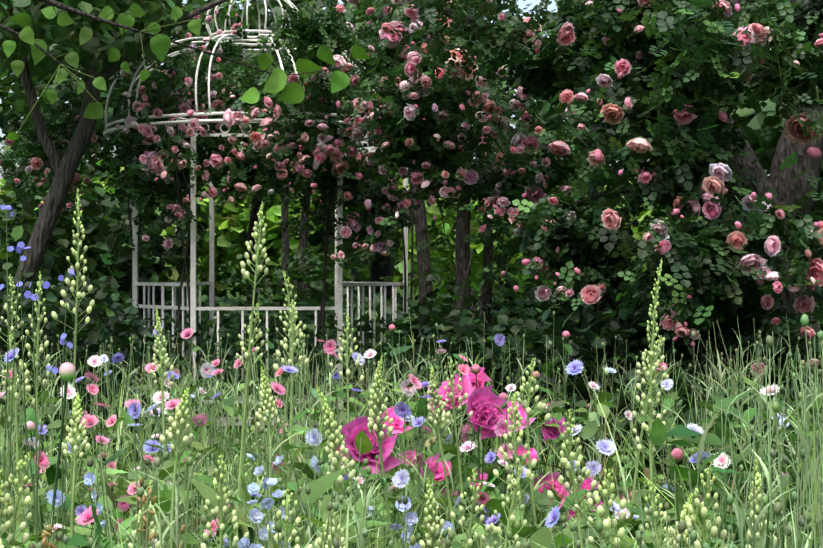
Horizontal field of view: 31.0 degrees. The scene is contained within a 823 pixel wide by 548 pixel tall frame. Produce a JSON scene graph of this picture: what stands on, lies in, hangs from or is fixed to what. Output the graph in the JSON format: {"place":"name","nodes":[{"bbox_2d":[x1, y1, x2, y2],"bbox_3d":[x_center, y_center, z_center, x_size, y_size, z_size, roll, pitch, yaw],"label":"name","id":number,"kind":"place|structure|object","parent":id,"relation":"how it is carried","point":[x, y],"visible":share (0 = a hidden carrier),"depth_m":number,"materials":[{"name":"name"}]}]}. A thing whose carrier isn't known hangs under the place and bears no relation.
{"place":"outdoors","nodes":[
{"label":"outdoors","id":0,"kind":"place"},
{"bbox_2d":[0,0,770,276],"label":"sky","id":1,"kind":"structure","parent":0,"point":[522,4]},
{"bbox_2d":[2,277,820,544],"bbox_3d":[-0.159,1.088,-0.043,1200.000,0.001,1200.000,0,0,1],"label":"ground","id":2,"kind":"structure","parent":0,"point":[152,428],"depth_m":10.07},
{"bbox_2d":[0,0,227,418],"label":"tree","id":3,"kind":"object","parent":2,"relation":"on","point":[93,52],"visible":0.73,"depth_m":10.34,"materials":[{"name":"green plant"}]},
{"bbox_2d":[0,0,370,139],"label":"leaves","id":4,"kind":"object","parent":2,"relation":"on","point":[292,92],"visible":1,"depth_m":7.14,"materials":[{"name":"green plant"}]},
{"bbox_2d":[103,0,407,426],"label":"gazebo","id":5,"kind":"object","parent":2,"relation":"on","point":[337,308],"visible":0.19,"depth_m":10.87,"materials":[{"name":"white metal"}]},
{"bbox_2d":[0,241,819,524],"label":"shrubs","id":6,"kind":"object","parent":2,"relation":"on","point":[583,339],"visible":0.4,"depth_m":8.18,"materials":[{"name":"green plant"}]},
{"bbox_2d":[0,0,822,427],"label":"climbing rose bush","id":7,"kind":"object","parent":2,"relation":"on","point":[440,118],"visible":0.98,"depth_m":8.17,"materials":[{"name":"green plant"}]},
{"bbox_2d":[0,188,822,547],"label":"flower bed plants","id":8,"kind":"object","parent":2,"relation":"on","point":[416,496],"visible":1,"depth_m":4.04,"materials":[{"name":"green plant"}]},
{"bbox_2d":[0,0,822,385],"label":"trees","id":9,"kind":"object","parent":2,"relation":"on","point":[110,238],"visible":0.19,"depth_m":13.50,"materials":[{"name":"green plant"}]},
{"bbox_2d":[0,280,822,427],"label":"low hedge","id":10,"kind":"object","parent":2,"relation":"on","point":[229,322],"visible":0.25,"depth_m":11.96,"materials":[{"name":"green plant"}]},
{"bbox_2d":[0,130,822,318],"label":"tree line","id":11,"kind":"object","parent":2,"relation":"on","point":[231,223],"visible":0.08,"depth_m":30.21,"materials":[{"name":"green plant"}]},
{"bbox_2d":[430,0,822,394],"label":"tree","id":12,"kind":"object","parent":2,"relation":"on","point":[786,187],"visible":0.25,"depth_m":8.08,"materials":[{"name":"brown plant"}]}
]}

